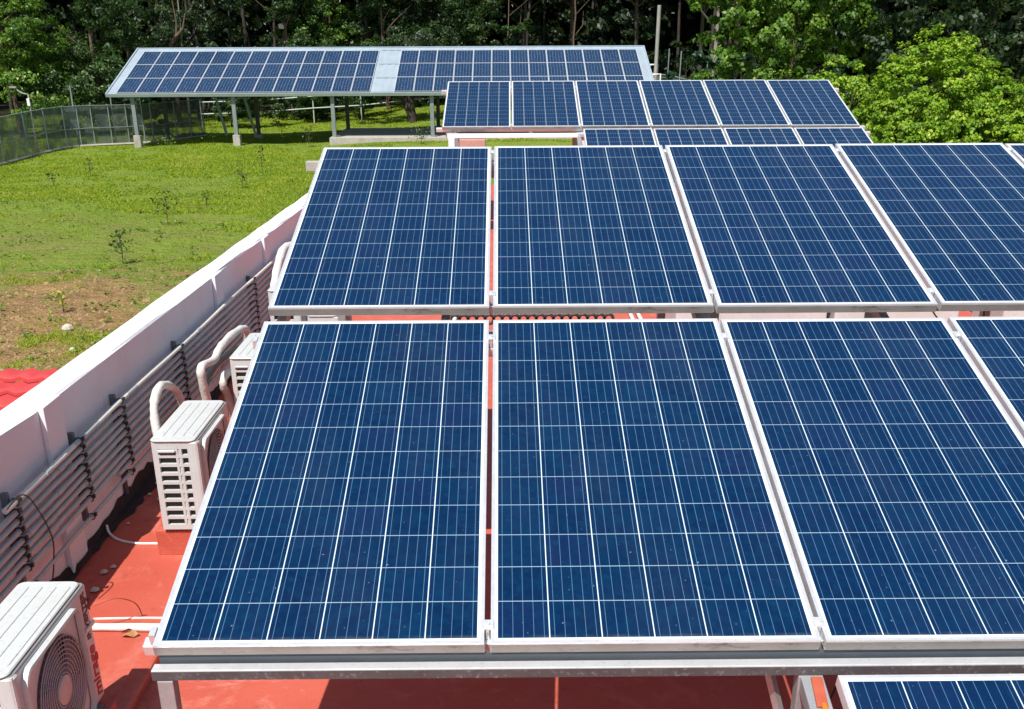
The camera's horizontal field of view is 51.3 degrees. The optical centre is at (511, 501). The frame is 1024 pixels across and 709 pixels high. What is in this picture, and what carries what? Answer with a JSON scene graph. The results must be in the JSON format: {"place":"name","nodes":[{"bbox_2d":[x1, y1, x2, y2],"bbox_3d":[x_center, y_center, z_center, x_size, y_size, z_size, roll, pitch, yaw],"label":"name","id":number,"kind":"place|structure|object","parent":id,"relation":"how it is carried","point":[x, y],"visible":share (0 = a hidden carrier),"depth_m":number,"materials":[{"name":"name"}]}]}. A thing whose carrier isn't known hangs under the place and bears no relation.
{"place":"outdoors","nodes":[
{"label":"outdoors","id":0,"kind":"place"},
{"bbox_2d":[0,77,1022,381],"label":"ground","id":1,"kind":"structure","parent":0,"point":[78,245],"depth_m":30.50,"materials":[{"name":"plant"}]},
{"bbox_2d":[0,368,57,410],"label":"outbuilding","id":2,"kind":"structure","parent":1,"relation":"on","point":[11,390],"depth_m":12.12,"materials":[{"name":"red tile"}]},
{"bbox_2d":[0,0,85,114],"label":"tree","id":3,"kind":"object","parent":1,"relation":"on","point":[15,36],"visible":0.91,"depth_m":60.64,"materials":[{"name":"green plant"}]},
{"bbox_2d":[22,0,156,110],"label":"tree","id":4,"kind":"object","parent":1,"relation":"on","point":[112,9],"visible":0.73,"depth_m":62.89,"materials":[{"name":"green plant"}]},
{"bbox_2d":[0,98,206,164],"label":"netted fence","id":5,"kind":"object","parent":1,"relation":"on","point":[25,135],"visible":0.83,"depth_m":57.08,"materials":[{"name":"metal"}]},
{"bbox_2d":[0,242,212,370],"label":"soil clods","id":6,"kind":"object","parent":1,"relation":"on","point":[144,299],"visible":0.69,"depth_m":22.01,"materials":[{"name":"soil"}]},
{"bbox_2d":[0,158,309,368],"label":"weeds","id":7,"kind":"object","parent":1,"relation":"on","point":[76,272],"visible":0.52,"depth_m":30.04,"materials":[{"name":"green plant"}]},
{"bbox_2d":[122,0,255,118],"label":"tree","id":8,"kind":"object","parent":1,"relation":"on","point":[167,34],"visible":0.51,"depth_m":69.82,"materials":[{"name":"green plant"}]},
{"bbox_2d":[214,97,256,135],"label":"leaning frame","id":9,"kind":"object","parent":1,"relation":"on","point":[222,119],"visible":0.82,"depth_m":61.97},
{"bbox_2d":[222,96,290,126],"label":"shrub","id":10,"kind":"object","parent":1,"relation":"on","point":[264,100],"visible":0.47,"depth_m":66.92,"materials":[{"name":"green plant"}]},
{"bbox_2d":[255,0,343,120],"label":"tree","id":11,"kind":"object","parent":1,"relation":"on","point":[290,19],"visible":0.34,"depth_m":72.10,"materials":[{"name":"green plant"}]},
{"bbox_2d":[284,43,338,121],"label":"shrub","id":12,"kind":"object","parent":1,"relation":"on","point":[304,102],"visible":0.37,"depth_m":68.21,"materials":[{"name":"green plant"}]},
{"bbox_2d":[202,96,439,123],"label":"rail fence","id":13,"kind":"object","parent":1,"relation":"on","point":[360,105],"visible":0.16,"depth_m":67.53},
{"bbox_2d":[291,0,366,105],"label":"tree","id":14,"kind":"object","parent":1,"relation":"on","point":[340,32],"visible":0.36,"depth_m":73.74,"materials":[{"name":"green plant"}]},
{"bbox_2d":[341,35,381,118],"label":"shrub","id":15,"kind":"object","parent":1,"relation":"on","point":[355,100],"visible":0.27,"depth_m":68.75,"materials":[{"name":"green plant"}]},
{"bbox_2d":[335,0,445,108],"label":"tree","id":16,"kind":"object","parent":1,"relation":"on","point":[380,6],"visible":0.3,"depth_m":73.46,"materials":[{"name":"green plant"}]},
{"bbox_2d":[366,24,464,122],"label":"shrub","id":17,"kind":"object","parent":1,"relation":"on","point":[424,39],"visible":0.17,"depth_m":64.73,"materials":[{"name":"green plant"}]},
{"bbox_2d":[374,0,484,100],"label":"tree","id":18,"kind":"object","parent":1,"relation":"on","point":[431,7],"visible":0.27,"depth_m":74.53,"materials":[{"name":"green plant"}]},
{"bbox_2d":[329,128,571,144],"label":"concrete slab","id":19,"kind":"structure","parent":1,"relation":"on","point":[357,135],"depth_m":57.08,"materials":[{"name":"concrete"}]},
{"bbox_2d":[105,45,660,147],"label":"carport","id":20,"kind":"object","parent":19,"relation":"on","point":[385,73],"visible":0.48,"depth_m":57.54,"materials":[{"name":"metal"}]},
{"bbox_2d":[116,78,144,92],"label":"solar panel","id":21,"kind":"object","parent":20,"relation":"on","point":[130,85],"visible":1,"depth_m":55.73,"materials":[{"name":"glass"}]},
{"bbox_2d":[136,78,163,92],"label":"solar panel","id":22,"kind":"object","parent":20,"relation":"on","point":[149,85],"visible":1,"depth_m":55.74,"materials":[{"name":"glass"}]},
{"bbox_2d":[145,64,171,77],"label":"solar panel","id":23,"kind":"object","parent":20,"relation":"on","point":[158,70],"visible":1,"depth_m":57.20,"materials":[{"name":"glass"}]},
{"bbox_2d":[155,78,182,92],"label":"solar panel","id":24,"kind":"object","parent":20,"relation":"on","point":[168,85],"visible":1,"depth_m":55.71,"materials":[{"name":"glass"}]},
{"bbox_2d":[164,64,190,77],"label":"solar panel","id":25,"kind":"object","parent":20,"relation":"on","point":[177,71],"visible":1,"depth_m":57.19,"materials":[{"name":"glass"}]},
{"bbox_2d":[175,78,201,92],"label":"solar panel","id":26,"kind":"object","parent":20,"relation":"on","point":[188,85],"visible":1,"depth_m":55.72,"materials":[{"name":"glass"}]},
{"bbox_2d":[183,64,208,77],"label":"solar panel","id":27,"kind":"object","parent":20,"relation":"on","point":[196,70],"visible":1,"depth_m":57.20,"materials":[{"name":"glass"}]},
{"bbox_2d":[194,78,220,92],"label":"solar panel","id":28,"kind":"object","parent":20,"relation":"on","point":[207,85],"visible":1,"depth_m":55.72,"materials":[{"name":"glass"}]},
{"bbox_2d":[202,64,227,77],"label":"solar panel","id":29,"kind":"object","parent":20,"relation":"on","point":[215,70],"visible":1,"depth_m":57.18,"materials":[{"name":"glass"}]},
{"bbox_2d":[214,78,239,92],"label":"solar panel","id":30,"kind":"object","parent":20,"relation":"on","point":[226,85],"visible":1,"depth_m":55.72,"materials":[{"name":"glass"}]},
{"bbox_2d":[221,64,246,77],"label":"solar panel","id":31,"kind":"object","parent":20,"relation":"on","point":[233,70],"visible":1,"depth_m":57.23,"materials":[{"name":"glass"}]},
{"bbox_2d":[234,78,258,92],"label":"solar panel","id":32,"kind":"object","parent":20,"relation":"on","point":[246,85],"visible":1,"depth_m":55.71,"materials":[{"name":"glass"}]},
{"bbox_2d":[253,78,277,92],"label":"solar panel","id":33,"kind":"object","parent":20,"relation":"on","point":[265,85],"visible":1,"depth_m":55.71,"materials":[{"name":"glass"}]},
{"bbox_2d":[259,64,283,77],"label":"solar panel","id":34,"kind":"object","parent":20,"relation":"on","point":[271,70],"visible":1,"depth_m":57.17,"materials":[{"name":"glass"}]},
{"bbox_2d":[273,77,296,91],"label":"solar panel","id":35,"kind":"object","parent":20,"relation":"on","point":[284,84],"visible":1,"depth_m":55.80,"materials":[{"name":"glass"}]},
{"bbox_2d":[292,77,315,91],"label":"solar panel","id":36,"kind":"object","parent":20,"relation":"on","point":[304,84],"visible":1,"depth_m":55.81,"materials":[{"name":"glass"}]},
{"bbox_2d":[312,77,334,91],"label":"solar panel","id":37,"kind":"object","parent":20,"relation":"on","point":[323,84],"visible":1,"depth_m":55.80,"materials":[{"name":"glass"}]},
{"bbox_2d":[331,77,353,91],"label":"solar panel","id":38,"kind":"object","parent":20,"relation":"on","point":[342,84],"visible":1,"depth_m":55.79,"materials":[{"name":"glass"}]},
{"bbox_2d":[351,77,372,91],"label":"solar panel","id":39,"kind":"object","parent":20,"relation":"on","point":[361,84],"visible":1,"depth_m":55.79,"materials":[{"name":"glass"}]},
{"bbox_2d":[394,77,414,91],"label":"solar panel","id":40,"kind":"object","parent":20,"relation":"on","point":[404,84],"visible":1,"depth_m":55.78,"materials":[{"name":"glass"}]},
{"bbox_2d":[414,77,433,91],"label":"solar panel","id":41,"kind":"object","parent":20,"relation":"on","point":[424,84],"visible":1,"depth_m":55.78,"materials":[{"name":"glass"}]},
{"bbox_2d":[603,62,623,75],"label":"solar panel","id":42,"kind":"object","parent":20,"relation":"on","point":[613,68],"visible":1,"depth_m":57.30,"materials":[{"name":"glass"}]},
{"bbox_2d":[621,62,642,75],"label":"solar panel","id":43,"kind":"object","parent":20,"relation":"on","point":[632,69],"visible":1,"depth_m":57.31,"materials":[{"name":"glass"}]},
{"bbox_2d":[430,0,506,45],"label":"tree","id":44,"kind":"object","parent":1,"relation":"on","point":[470,31],"visible":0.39,"depth_m":71.81,"materials":[{"name":"green plant"}]},
{"bbox_2d":[477,18,533,45],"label":"shrub","id":45,"kind":"object","parent":1,"relation":"on","point":[520,28],"visible":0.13,"depth_m":68.60,"materials":[{"name":"green plant"}]},
{"bbox_2d":[0,0,1023,111],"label":"woodland","id":46,"kind":"object","parent":1,"relation":"on","point":[613,22],"depth_m":92.10,"materials":[{"name":"plant"}]},
{"bbox_2d":[49,185,1023,708],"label":"building","id":47,"kind":"structure","parent":1,"relation":"on","point":[143,577],"depth_m":4.70,"materials":[{"name":"red paint"}]},
{"bbox_2d":[92,623,159,631],"bbox_3d":[-1.251,0.605,5.097,1.651,0.044,0.050,0,23,1],"label":"roof pipe","id":48,"kind":"object","parent":47,"relation":"on","point":[141,627],"visible":0.2,"depth_m":5.09,"materials":[{"name":"plastic"}]},
{"bbox_2d":[0,193,307,603],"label":"parapet wall","id":49,"kind":"structure","parent":47,"relation":"on","point":[40,421],"depth_m":6.27,"materials":[{"name":"paint"}]},
{"bbox_2d":[120,465,128,494],"bbox_3d":[-2.349,-0.154,6.449,0.016,0.230,0.045,0,23,0],"label":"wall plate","id":50,"kind":"object","parent":49,"relation":"attached to","point":[125,488],"depth_m":6.46,"materials":[{"name":"metal"}]},
{"bbox_2d":[109,394,135,475],"bbox_3d":[-2.315,-0.395,6.349,0.083,0.510,0.037,0,23,0],"label":"pipe bracket","id":51,"kind":"object","parent":50,"relation":"attached to","point":[113,399],"visible":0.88,"depth_m":6.33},
{"bbox_2d":[0,279,270,554],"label":"conduit","id":52,"kind":"object","parent":49,"relation":"attached to","point":[27,522],"visible":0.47,"depth_m":6.01,"materials":[{"name":"metal"}]},
{"bbox_2d":[2,256,275,513],"bbox_3d":[-2.338,-2.128,9.912,0.036,0.111,11.080,0,23,0],"label":"conduit","id":53,"kind":"object","parent":49,"relation":"attached to","point":[48,470],"visible":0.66,"depth_m":6.19,"materials":[{"name":"metal"}]},
{"bbox_2d":[0,259,284,542],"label":"conduit","id":54,"kind":"object","parent":49,"relation":"attached to","point":[30,507],"visible":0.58,"depth_m":6.09,"materials":[{"name":"metal"}]},
{"bbox_2d":[0,253,286,531],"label":"conduit","id":55,"kind":"object","parent":49,"relation":"attached to","point":[32,495],"visible":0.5,"depth_m":6.15,"materials":[{"name":"metal"}]},
{"bbox_2d":[33,316,269,581],"bbox_3d":[-2.331,-1.450,9.541,0.030,0.179,12.300,0,23,0],"label":"conduit","id":56,"kind":"object","parent":49,"relation":"attached to","point":[50,564],"visible":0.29,"depth_m":5.95,"materials":[{"name":"metal"}]},
{"bbox_2d":[0,492,38,583],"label":"pipe bracket","id":57,"kind":"object","parent":56,"relation":"attached to","point":[5,499],"visible":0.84,"depth_m":4.95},
{"bbox_2d":[67,432,96,520],"bbox_3d":[-2.309,-0.131,5.743,0.083,0.510,0.038,0,23,0],"label":"pipe bracket","id":58,"kind":"object","parent":56,"relation":"attached to","point":[85,514],"visible":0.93,"depth_m":5.72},
{"bbox_2d":[171,341,191,399],"bbox_3d":[-2.326,-0.882,7.509,0.083,0.510,0.036,0,23,0],"label":"pipe bracket","id":59,"kind":"object","parent":56,"relation":"attached to","point":[174,345],"visible":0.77,"depth_m":7.47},
{"bbox_2d":[0,304,268,601],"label":"conduit","id":60,"kind":"object","parent":59,"relation":"on","point":[23,572],"visible":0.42,"depth_m":5.85,"materials":[{"name":"metal"}]},
{"bbox_2d":[116,311,268,476],"bbox_3d":[-2.342,-2.020,10.711,0.036,0.180,9.700,0,23,0],"label":"conduit","id":61,"kind":"object","parent":49,"relation":"attached to","point":[136,454],"visible":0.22,"depth_m":6.76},
{"bbox_3d":[-2.366,-2.707,11.883,0.083,0.540,0.035,0,23,0],"label":"pipe bracket","id":62,"kind":"object","parent":49,"relation":"attached to","visible":0},
{"bbox_2d":[0,286,269,567],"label":"conduit","id":63,"kind":"object","parent":62,"relation":"on","point":[31,530],"visible":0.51,"depth_m":5.98,"materials":[{"name":"metal"}]},
{"bbox_3d":[-2.290,0.760,3.687,0.083,0.510,0.037,0,23,0],"label":"pipe bracket","id":64,"kind":"object","parent":49,"relation":"attached to","visible":0},
{"bbox_2d":[0,293,267,579],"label":"conduit","id":65,"kind":"object","parent":64,"relation":"on","point":[15,558],"visible":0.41,"depth_m":5.87,"materials":[{"name":"metal"}]},
{"bbox_2d":[0,298,268,589],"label":"conduit","id":66,"kind":"object","parent":64,"relation":"on","point":[20,563],"visible":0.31,"depth_m":5.74,"materials":[{"name":"metal"}]},
{"bbox_2d":[156,522,191,554],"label":"plinth block","id":67,"kind":"structure","parent":47,"relation":"on","point":[172,541],"depth_m":5.84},
{"bbox_2d":[150,400,228,528],"bbox_3d":[-1.778,-0.216,6.004,0.291,0.532,0.694,0,23,0],"label":"air conditioner","id":68,"kind":"object","parent":67,"relation":"on","point":[186,439],"visible":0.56,"depth_m":5.73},
{"bbox_2d":[150,381,184,435],"bbox_3d":[-2.008,-0.445,6.302,0.113,0.633,0.808,-3,24,-7],"label":"insulated hose","id":69,"kind":"object","parent":68,"relation":"attached to","point":[158,388],"visible":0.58,"depth_m":5.95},
{"bbox_2d":[143,147,1023,708],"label":"mounting rack","id":70,"kind":"object","parent":47,"relation":"on","point":[171,671],"visible":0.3,"depth_m":3.21,"materials":[{"name":"metal"}]},
{"bbox_2d":[152,320,488,654],"bbox_3d":[-0.589,-0.170,3.961,0.992,0.040,1.957,0,39,0],"label":"solar panel","id":71,"kind":"object","parent":70,"relation":"on","point":[342,509],"visible":1,"depth_m":3.71,"materials":[{"name":"glass"}]},
{"bbox_2d":[268,147,491,315],"bbox_3d":[-0.608,-1.470,5.559,0.992,0.040,1.957,0,39,0],"label":"solar panel","id":72,"kind":"object","parent":70,"relation":"on","point":[392,230],"visible":0.95,"depth_m":5.35,"materials":[{"name":"glass"}]},
{"bbox_2d":[493,145,712,313],"bbox_3d":[0.401,-1.479,5.564,0.992,0.041,1.957,0,39,0],"label":"solar panel","id":73,"kind":"object","parent":70,"relation":"on","point":[595,229],"visible":0.96,"depth_m":5.36,"materials":[{"name":"glass"}]},
{"bbox_2d":[491,318,820,652],"bbox_3d":[0.422,-0.178,3.968,0.992,0.040,1.957,0,39,0],"label":"solar panel","id":74,"kind":"object","parent":70,"relation":"on","point":[634,506],"visible":1,"depth_m":3.72,"materials":[{"name":"glass"}]},
{"bbox_2d":[665,144,937,312],"bbox_3d":[1.412,-1.485,5.567,0.992,0.040,1.957,0,39,0],"label":"solar panel","id":75,"kind":"object","parent":70,"relation":"on","point":[788,228],"visible":0.94,"depth_m":5.37,"materials":[{"name":"glass"}]},
{"bbox_2d":[811,677,828,708],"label":"metal support strut","id":76,"kind":"object","parent":70,"relation":"on","point":[820,696],"visible":1,"depth_m":3.14,"materials":[{"name":"metal"}]},
{"bbox_2d":[720,318,1023,649],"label":"solar panel","id":77,"kind":"object","parent":70,"relation":"on","point":[892,451],"visible":0.97,"depth_m":3.83,"materials":[{"name":"glass"}]},
{"bbox_2d":[835,143,1023,310],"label":"solar panel","id":78,"kind":"object","parent":70,"relation":"on","point":[951,215],"visible":0.91,"depth_m":5.57,"materials":[{"name":"glass"}]},
{"bbox_2d":[835,674,1023,708],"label":"solar panel","id":79,"kind":"object","parent":70,"relation":"on","point":[962,691],"visible":1,"depth_m":3.06,"materials":[{"name":"glass"}]},
{"bbox_2d":[947,316,1023,437],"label":"solar panel","id":80,"kind":"object","parent":70,"relation":"on","point":[993,347],"visible":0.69,"depth_m":4.49,"materials":[{"name":"glass"}]},
{"bbox_2d":[436,85,870,146],"bbox_3d":[2.025,-4.984,15.587,6.246,1.927,3.718,0,23,0],"label":"mounting rack","id":81,"kind":"object","parent":47,"relation":"on","point":[453,136],"visible":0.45,"depth_m":15.36,"materials":[{"name":"metal"}]},
{"bbox_2d":[442,81,510,129],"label":"solar panel","id":82,"kind":"object","parent":81,"relation":"on","point":[477,104],"visible":1,"depth_m":16.08,"materials":[{"name":"glass"}]},
{"bbox_2d":[512,81,580,128],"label":"solar panel","id":83,"kind":"object","parent":81,"relation":"on","point":[544,104],"visible":1,"depth_m":16.06,"materials":[{"name":"glass"}]},
{"bbox_2d":[575,80,649,128],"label":"solar panel","id":84,"kind":"object","parent":81,"relation":"on","point":[612,104],"visible":1,"depth_m":16.06,"materials":[{"name":"glass"}]},
{"bbox_2d":[583,128,656,145],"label":"solar panel","id":85,"kind":"object","parent":81,"relation":"on","point":[632,136],"visible":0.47,"depth_m":15.09,"materials":[{"name":"glass"}]},
{"bbox_2d":[639,80,719,127],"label":"solar panel","id":86,"kind":"object","parent":81,"relation":"on","point":[677,103],"visible":1,"depth_m":16.07,"materials":[{"name":"glass"}]},
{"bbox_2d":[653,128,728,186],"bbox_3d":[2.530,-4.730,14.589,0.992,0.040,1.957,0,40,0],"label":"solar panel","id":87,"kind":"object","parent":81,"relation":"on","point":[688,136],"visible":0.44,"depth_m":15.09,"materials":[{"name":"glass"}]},
{"bbox_2d":[702,80,789,127],"bbox_3d":[3.522,-6.052,16.169,0.992,0.042,1.957,0,40,0],"label":"solar panel","id":88,"kind":"object","parent":81,"relation":"on","point":[744,103],"visible":1,"depth_m":16.06,"materials":[{"name":"glass"}]},
{"bbox_2d":[723,127,800,144],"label":"solar panel","id":89,"kind":"object","parent":81,"relation":"on","point":[747,136],"visible":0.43,"depth_m":15.08,"materials":[{"name":"glass"}]},
{"bbox_2d":[766,80,859,127],"bbox_3d":[4.529,-6.054,16.171,0.992,0.041,1.957,0,40,0],"label":"solar panel","id":90,"kind":"object","parent":81,"relation":"on","point":[811,103],"visible":1,"depth_m":16.06,"materials":[{"name":"glass"}]},
{"bbox_2d":[794,127,872,147],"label":"solar panel","id":91,"kind":"object","parent":81,"relation":"on","point":[833,136],"visible":0.41,"depth_m":15.09,"materials":[{"name":"glass"}]},
{"bbox_2d":[654,5,660,79],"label":"utility pole","id":92,"kind":"object","parent":1,"relation":"on","point":[657,40],"visible":0.5,"depth_m":56.27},
{"bbox_2d":[644,49,717,108],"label":"shrub","id":93,"kind":"object","parent":1,"relation":"on","point":[701,59],"visible":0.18,"depth_m":60.77,"materials":[{"name":"green plant"}]},
{"bbox_2d":[686,0,893,94],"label":"vine tree","id":94,"kind":"object","parent":1,"relation":"on","point":[772,20],"visible":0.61,"depth_m":38.03,"materials":[{"name":"green plant"}]},
{"bbox_2d":[756,0,851,96],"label":"shrub","id":95,"kind":"object","parent":1,"relation":"on","point":[834,70],"visible":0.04,"depth_m":57.52,"materials":[{"name":"green plant"}]},
{"bbox_2d":[810,58,898,137],"bbox_3d":[9.040,-9.537,29.622,3.934,5.146,4.684,0,23,0],"label":"vine mound","id":96,"kind":"object","parent":1,"relation":"on","point":[856,86],"visible":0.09,"depth_m":29.43,"materials":[{"name":"green plant"}]},
{"bbox_2d":[844,0,1023,138],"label":"vine tree","id":97,"kind":"object","parent":1,"relation":"on","point":[1006,39],"visible":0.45,"depth_m":36.12,"materials":[{"name":"green plant"}]},
{"bbox_2d":[858,23,1023,144],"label":"vine mound","id":98,"kind":"object","parent":1,"relation":"on","point":[986,117],"visible":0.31,"depth_m":26.85,"materials":[{"name":"green plant"}]},
{"bbox_2d":[665,273,826,324],"bbox_3d":[2.258,-1.923,10.360,1.470,0.460,0.740,0,23,0],"label":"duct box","id":99,"kind":"object","parent":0,"point":[719,316],"visible":0.06,"depth_m":10.05,"materials":[{"name":"metal"}]},
{"bbox_2d":[827,311,958,320],"bbox_3d":[3.633,-1.933,10.369,1.220,0.460,0.740,0,23,0],"label":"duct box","id":100,"kind":"object","parent":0,"point":[943,314],"visible":0.04,"depth_m":10.06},
{"bbox_3d":[-1.775,1.098,3.839,0.350,0.154,0.140,0,23,0],"label":"plinth block","id":101,"kind":"object","parent":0,"visible":0},
{"bbox_2d":[0,581,104,708],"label":"air conditioner","id":102,"kind":"object","parent":101,"relation":"on","point":[49,656],"visible":1,"depth_m":3.90,"materials":[{"name":"plastic"}]},
{"bbox_3d":[-1.789,-0.475,7.528,0.350,0.103,0.140,0,23,0],"label":"plinth block","id":103,"kind":"object","parent":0,"visible":0},
{"bbox_2d":[229,333,259,404],"bbox_3d":[-1.792,-0.867,7.629,0.291,0.532,0.694,0,23,0],"label":"air conditioner","id":104,"kind":"object","parent":103,"relation":"on","point":[240,357],"visible":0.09,"depth_m":7.29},
{"bbox_2d":[196,325,250,399],"bbox_3d":[-2.008,-0.911,7.585,0.116,0.557,1.486,-2,23,-3],"label":"insulated hose","id":105,"kind":"object","parent":104,"relation":"attached to","point":[213,359],"visible":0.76,"depth_m":7.10,"materials":[{"name":"plastic"}]},
{"bbox_2d":[219,368,234,418],"bbox_3d":[-1.995,-0.731,7.515,0.118,0.435,0.236,7,24,16],"label":"insulated hose","id":106,"kind":"object","parent":104,"relation":"attached to","point":[224,388],"visible":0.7,"depth_m":7.41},
{"bbox_3d":[-1.806,-1.098,8.762,0.350,0.264,0.140,0,23,0],"label":"plinth block","id":107,"kind":"object","parent":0,"visible":0},
{"bbox_2d":[267,279,307,320],"bbox_3d":[-1.810,-1.563,8.832,0.291,0.532,0.694,0,23,0],"label":"air conditioner","id":108,"kind":"object","parent":107,"relation":"on","point":[270,290],"visible":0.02,"depth_m":8.51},
{"bbox_2d":[270,242,290,286],"bbox_3d":[-1.990,-2.103,9.556,0.150,0.406,1.400,2,24,5],"label":"insulated hose","id":109,"kind":"object","parent":108,"relation":"attached to","point":[280,256],"visible":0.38,"depth_m":9.21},
{"bbox_3d":[-0.585,-1.738,10.468,0.074,0.054,3.401,0,23,0],"label":"roof pipe","id":110,"kind":"object","parent":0,"visible":0},
{"bbox_2d":[451,314,614,324],"bbox_3d":[0.193,-1.756,10.250,1.590,0.112,0.026,0,23,0],"label":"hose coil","id":111,"kind":"object","parent":110,"relation":"on","point":[545,316],"visible":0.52,"depth_m":10.23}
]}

